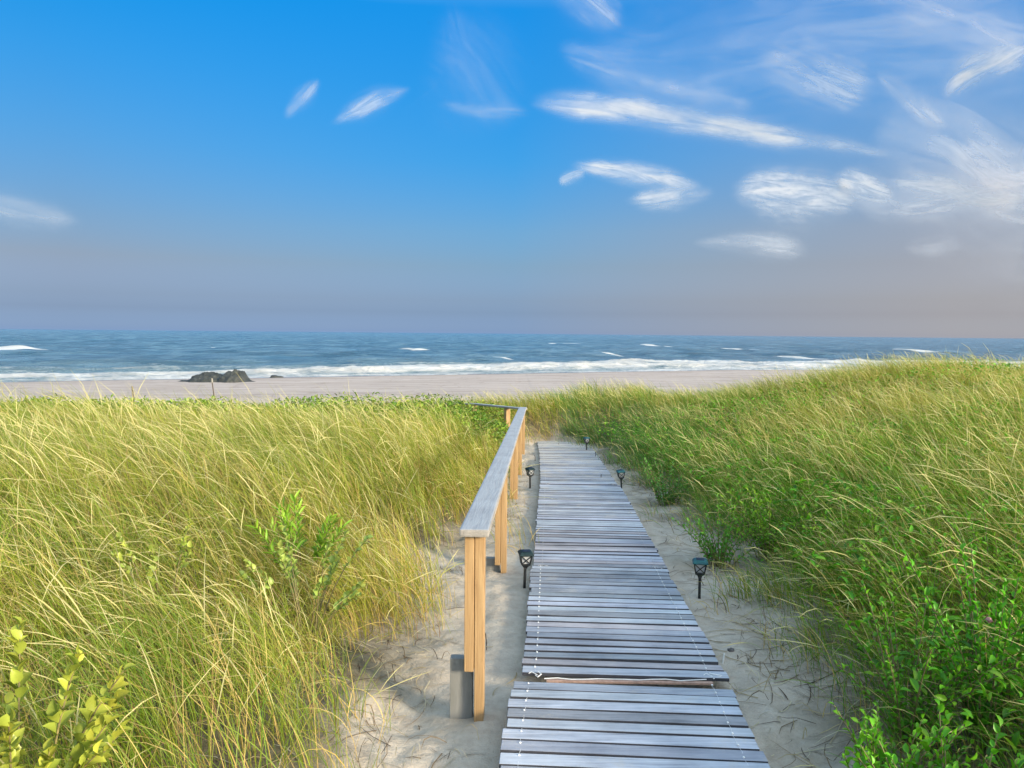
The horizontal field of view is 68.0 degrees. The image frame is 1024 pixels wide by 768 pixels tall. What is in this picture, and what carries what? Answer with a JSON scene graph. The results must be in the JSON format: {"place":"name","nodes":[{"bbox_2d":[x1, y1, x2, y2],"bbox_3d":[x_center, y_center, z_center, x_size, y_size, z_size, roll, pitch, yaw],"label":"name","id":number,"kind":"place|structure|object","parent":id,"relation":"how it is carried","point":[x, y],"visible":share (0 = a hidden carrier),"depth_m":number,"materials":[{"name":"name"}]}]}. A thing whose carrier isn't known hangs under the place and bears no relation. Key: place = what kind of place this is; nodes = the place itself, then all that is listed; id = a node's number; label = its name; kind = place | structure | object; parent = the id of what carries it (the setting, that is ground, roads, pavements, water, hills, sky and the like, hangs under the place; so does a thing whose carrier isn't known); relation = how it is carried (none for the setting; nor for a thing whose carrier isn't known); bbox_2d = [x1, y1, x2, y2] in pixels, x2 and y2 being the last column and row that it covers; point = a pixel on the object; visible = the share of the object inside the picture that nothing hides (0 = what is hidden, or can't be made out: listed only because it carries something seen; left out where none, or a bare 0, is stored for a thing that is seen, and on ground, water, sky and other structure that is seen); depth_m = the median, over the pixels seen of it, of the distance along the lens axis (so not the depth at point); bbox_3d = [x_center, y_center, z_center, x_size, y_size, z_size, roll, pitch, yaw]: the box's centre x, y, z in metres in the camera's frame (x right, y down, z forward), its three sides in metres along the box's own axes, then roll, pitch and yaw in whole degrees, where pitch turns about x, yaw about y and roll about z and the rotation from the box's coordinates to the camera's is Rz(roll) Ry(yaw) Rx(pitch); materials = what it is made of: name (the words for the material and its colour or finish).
{"place":"outdoors","nodes":[
{"label":"outdoors","id":0,"kind":"place"},
{"bbox_2d":[352,100,376,112],"bbox_3d":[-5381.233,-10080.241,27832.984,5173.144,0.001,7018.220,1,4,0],"label":"cloud","id":1,"kind":"structure","parent":0,"point":[369,105],"depth_m":27375.87,"materials":[{"name":"white"}]},
{"bbox_2d":[0,369,1023,767],"bbox_3d":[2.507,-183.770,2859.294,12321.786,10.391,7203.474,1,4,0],"label":"ground","id":2,"kind":"structure","parent":0,"point":[506,607],"depth_m":4.62,"materials":[{"name":"beige sand"}]},
{"bbox_2d":[0,616,135,767],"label":"bayberry shrub","id":3,"kind":"object","parent":2,"relation":"on","point":[96,718],"visible":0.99,"depth_m":2.14,"materials":[{"name":"yellow plant"}]},
{"bbox_2d":[111,521,193,643],"bbox_3d":[-1.920,1.093,4.115,0.437,0.675,0.246,0,4,-8],"label":"plant","id":4,"kind":"object","parent":2,"relation":"on","point":[183,543],"visible":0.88,"depth_m":4.11,"materials":[{"name":"green plant"}]},
{"bbox_2d":[178,369,255,382],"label":"boulder","id":5,"kind":"object","parent":2,"relation":"on","point":[235,376],"visible":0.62,"depth_m":69.01,"materials":[{"name":"grey stone"}]},
{"bbox_2d":[0,391,514,445],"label":"leafy ground cover","id":6,"kind":"object","parent":2,"relation":"on","point":[494,423],"visible":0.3,"depth_m":14.71,"materials":[{"name":"green plant"}]},
{"bbox_2d":[270,375,282,377],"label":"boulder","id":7,"kind":"object","parent":2,"relation":"on","point":[274,376],"visible":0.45,"depth_m":79.75,"materials":[{"name":"grey stone"}]},
{"bbox_2d":[0,371,568,767],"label":"dune grass","id":8,"kind":"structure","parent":2,"relation":"on","point":[85,464],"depth_m":4.96,"materials":[{"name":"green plant"}]},
{"bbox_2d":[244,489,353,601],"bbox_3d":[-1.317,1.036,4.873,0.630,0.729,0.562,1,4,0],"label":"goldenrod plant","id":9,"kind":"object","parent":2,"relation":"on","point":[322,536],"visible":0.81,"depth_m":4.79,"materials":[{"name":"green plant"}]},
{"bbox_2d":[237,521,372,651],"bbox_3d":[-1.147,1.149,4.241,0.725,0.708,0.540,1,4,0],"label":"bayberry shrub","id":10,"kind":"object","parent":2,"relation":"on","point":[288,568],"visible":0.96,"depth_m":4.22,"materials":[{"name":"green plant"}]},
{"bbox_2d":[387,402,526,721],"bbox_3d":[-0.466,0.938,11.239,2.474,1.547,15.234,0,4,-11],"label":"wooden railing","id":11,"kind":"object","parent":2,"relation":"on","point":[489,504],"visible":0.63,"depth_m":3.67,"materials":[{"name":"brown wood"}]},
{"bbox_2d":[518,549,533,587],"bbox_3d":[0.095,1.448,5.670,0.108,0.418,0.108,1,6,-9],"label":"solar lantern","id":12,"kind":"object","parent":2,"relation":"on","point":[526,556],"visible":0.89,"depth_m":5.63,"materials":[{"name":"black plastic"}]},
{"bbox_2d":[525,467,535,487],"bbox_3d":[0.243,1.327,10.204,0.108,0.418,0.108,-4,8,-28],"label":"solar lantern","id":13,"kind":"object","parent":2,"relation":"on","point":[529,472],"visible":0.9,"depth_m":10.17,"materials":[{"name":"black plastic"}]},
{"bbox_2d":[537,441,616,484],"bbox_3d":[0.984,1.264,12.934,1.071,0.239,5.643,1,4,1],"label":"boardwalk section","id":14,"kind":"object","parent":2,"relation":"on","point":[565,463],"visible":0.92,"depth_m":12.00,"materials":[{"name":"grey wood"}]},
{"bbox_2d":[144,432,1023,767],"bbox_3d":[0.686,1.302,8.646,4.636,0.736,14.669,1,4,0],"label":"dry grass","id":15,"kind":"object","parent":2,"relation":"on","point":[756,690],"depth_m":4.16,"materials":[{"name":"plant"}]},
{"bbox_2d":[583,437,589,449],"bbox_3d":[1.396,1.201,14.211,0.108,0.418,0.108,0,2,-17],"label":"solar lantern","id":16,"kind":"object","parent":2,"relation":"on","point":[586,439],"visible":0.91,"depth_m":14.18,"materials":[{"name":"black plastic"}]},
{"bbox_2d":[533,484,666,568],"bbox_3d":[0.802,1.407,8.084,1.092,0.190,4.167,1,4,3],"label":"boardwalk section","id":17,"kind":"object","parent":2,"relation":"on","point":[589,525],"visible":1,"depth_m":7.33,"materials":[{"name":"grey wood"}]},
{"bbox_2d":[616,469,625,487],"bbox_3d":[1.448,1.342,10.046,0.108,0.418,0.108,-3,6,-5],"label":"solar lantern","id":18,"kind":"object","parent":2,"relation":"on","point":[621,473],"visible":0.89,"depth_m":10.00,"materials":[{"name":"black plastic"}]},
{"bbox_2d":[522,566,728,681],"bbox_3d":[0.641,1.491,4.989,1.179,0.110,2.137,1,4,0],"label":"boardwalk section","id":19,"kind":"object","parent":2,"relation":"on","point":[622,623],"visible":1,"depth_m":4.64,"materials":[{"name":"grey wood"}]},
{"bbox_2d":[544,677,706,680],"bbox_3d":[0.587,1.527,3.921,0.840,0.009,0.017,1,4,0],"label":"tie rope","id":20,"kind":"object","parent":19,"relation":"attached to","point":[624,679],"visible":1,"depth_m":3.92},
{"bbox_2d":[546,679,712,684],"bbox_3d":[0.607,1.540,3.920,0.860,0.012,0.022,1,4,1],"label":"wood batten","id":21,"kind":"object","parent":19,"relation":"on","point":[633,682],"visible":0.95,"depth_m":3.91,"materials":[{"name":"wood"}]},
{"bbox_2d":[499,681,769,767],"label":"boardwalk section","id":22,"kind":"object","parent":2,"relation":"on","point":[560,725],"visible":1,"depth_m":3.37,"materials":[{"name":"grey wood"}]},
{"bbox_2d":[620,457,714,505],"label":"leafy shrub","id":23,"kind":"object","parent":2,"relation":"on","point":[659,498],"visible":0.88,"depth_m":9.05,"materials":[{"name":"green plant"}]},
{"bbox_2d":[692,557,707,598],"bbox_3d":[1.344,1.458,5.435,0.108,0.418,0.108,1,3,11],"label":"solar lantern","id":24,"kind":"object","parent":2,"relation":"on","point":[700,564],"visible":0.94,"depth_m":5.40,"materials":[{"name":"black plastic"}]},
{"bbox_2d":[672,493,777,568],"bbox_3d":[1.695,1.259,6.271,0.779,0.595,0.813,-1,4,-17],"label":"leafy shrub","id":25,"kind":"object","parent":2,"relation":"on","point":[721,554],"visible":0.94,"depth_m":6.28,"materials":[{"name":"green plant"}]},
{"bbox_2d":[717,487,835,561],"bbox_3d":[2.217,1.169,6.323,0.950,0.618,0.891,2,4,27],"label":"leafy shrub","id":26,"kind":"object","parent":2,"relation":"on","point":[761,522],"visible":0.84,"depth_m":6.32,"materials":[{"name":"green plant"}]},
{"bbox_2d":[541,344,1023,767],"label":"dune grass","id":27,"kind":"structure","parent":2,"relation":"on","point":[631,397],"depth_m":7.77,"materials":[{"name":"green plant"}]},
{"bbox_2d":[575,357,1023,767],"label":"leafy ground cover","id":28,"kind":"object","parent":2,"relation":"on","point":[1016,736],"visible":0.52,"depth_m":5.66,"materials":[{"name":"green plant"}]},
{"bbox_2d":[802,497,916,591],"bbox_3d":[2.325,1.144,5.272,0.618,0.676,0.880,1,4,9],"label":"leafy shrub","id":29,"kind":"object","parent":2,"relation":"on","point":[860,524],"visible":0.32,"depth_m":5.27,"materials":[{"name":"green plant"}]},
{"bbox_2d":[840,709,977,767],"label":"leafy shrub","id":30,"kind":"object","parent":2,"relation":"on","point":[927,741],"visible":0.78,"depth_m":2.66,"materials":[{"name":"green plant"}]},
{"bbox_2d":[828,702,995,767],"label":"leafy shrub","id":31,"kind":"object","parent":2,"relation":"on","point":[893,744],"visible":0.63,"depth_m":2.77,"materials":[{"name":"green plant"}]},
{"bbox_2d":[826,580,1023,757],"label":"leafy shrub","id":32,"kind":"object","parent":2,"relation":"on","point":[893,670],"visible":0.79,"depth_m":3.19,"materials":[{"name":"green plant"}]},
{"bbox_2d":[844,699,1021,767],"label":"leafy shrub","id":33,"kind":"object","parent":2,"relation":"on","point":[892,757],"visible":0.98,"depth_m":2.54,"materials":[{"name":"green plant"}]},
{"bbox_2d":[854,513,1020,654],"bbox_3d":[2.258,1.135,4.129,0.733,0.708,0.667,2,4,22],"label":"leafy shrub","id":34,"kind":"object","parent":2,"relation":"on","point":[900,588],"visible":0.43,"depth_m":4.13,"materials":[{"name":"green plant"}]},
{"bbox_2d":[896,442,1016,495],"bbox_3d":[4.125,0.844,7.240,0.910,0.586,0.968,1,4,0],"label":"leafy shrub","id":35,"kind":"object","parent":2,"relation":"on","point":[944,462],"visible":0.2,"depth_m":7.26,"materials":[{"name":"green plant"}]},
{"bbox_2d":[901,539,1023,757],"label":"rose shrub","id":36,"kind":"object","parent":2,"relation":"on","point":[977,644],"visible":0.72,"depth_m":3.08,"materials":[{"name":"green plant"}]},
{"bbox_2d":[926,503,1023,629],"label":"leafy shrub","id":37,"kind":"object","parent":2,"relation":"on","point":[957,533],"visible":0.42,"depth_m":4.21,"materials":[{"name":"green plant"}]},
{"bbox_2d":[0,329,1023,381],"bbox_3d":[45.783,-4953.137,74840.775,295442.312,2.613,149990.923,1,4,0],"label":"sea","id":38,"kind":"structure","parent":0,"point":[38,355],"depth_m":184.22,"materials":[{"name":"liquid"}]},
{"bbox_2d":[0,0,1023,338],"label":"sky","id":39,"kind":"structure","parent":0,"point":[166,165],"materials":[{"name":"blue"}]},
{"bbox_2d":[586,163,682,185],"bbox_3d":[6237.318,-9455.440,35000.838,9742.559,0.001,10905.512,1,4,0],"label":"cloud","id":40,"kind":"structure","parent":0,"point":[600,168],"depth_m":33614.81,"materials":[{"name":"white"}]},
{"bbox_2d":[639,192,677,202],"bbox_3d":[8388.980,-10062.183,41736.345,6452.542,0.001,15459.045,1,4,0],"label":"cloud","id":41,"kind":"structure","parent":0,"point":[658,197],"depth_m":40383.07,"materials":[{"name":"white"}]},
{"bbox_2d":[558,96,799,143],"bbox_3d":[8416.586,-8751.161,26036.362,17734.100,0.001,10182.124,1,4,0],"label":"cloud","id":42,"kind":"structure","parent":0,"point":[618,108],"depth_m":24812.97,"materials":[{"name":"white"}]},
{"bbox_2d":[760,239,785,250],"bbox_3d":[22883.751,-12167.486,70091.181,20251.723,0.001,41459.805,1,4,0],"label":"cloud","id":43,"kind":"structure","parent":0,"point":[776,246],"depth_m":65359.80,"materials":[{"name":"white"}]},
{"bbox_2d":[745,173,850,210],"bbox_3d":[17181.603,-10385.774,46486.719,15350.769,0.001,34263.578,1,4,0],"label":"cloud","id":44,"kind":"structure","parent":0,"point":[789,189],"depth_m":39096.34,"materials":[{"name":"white"}]},
{"bbox_2d":[839,173,888,201],"bbox_3d":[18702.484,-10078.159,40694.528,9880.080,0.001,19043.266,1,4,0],"label":"cloud","id":45,"kind":"structure","parent":0,"point":[865,181],"depth_m":37789.57,"materials":[{"name":"white"}]},
{"bbox_2d":[901,179,996,204],"bbox_3d":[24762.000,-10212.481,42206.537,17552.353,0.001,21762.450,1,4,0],"label":"cloud","id":46,"kind":"structure","parent":0,"point":[947,184],"depth_m":38108.25,"materials":[{"name":"white"}]},
{"bbox_2d":[912,192,1016,206],"bbox_3d":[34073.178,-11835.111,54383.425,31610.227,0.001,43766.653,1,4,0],"label":"cloud","id":47,"kind":"structure","parent":0,"point":[973,193],"depth_m":46088.96,"materials":[{"name":"white"}]},
{"bbox_2d":[950,48,1022,88],"bbox_3d":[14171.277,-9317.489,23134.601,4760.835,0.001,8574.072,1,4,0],"label":"cloud","id":48,"kind":"structure","parent":0,"point":[960,78],"depth_m":22017.61,"materials":[{"name":"white"}]}
]}

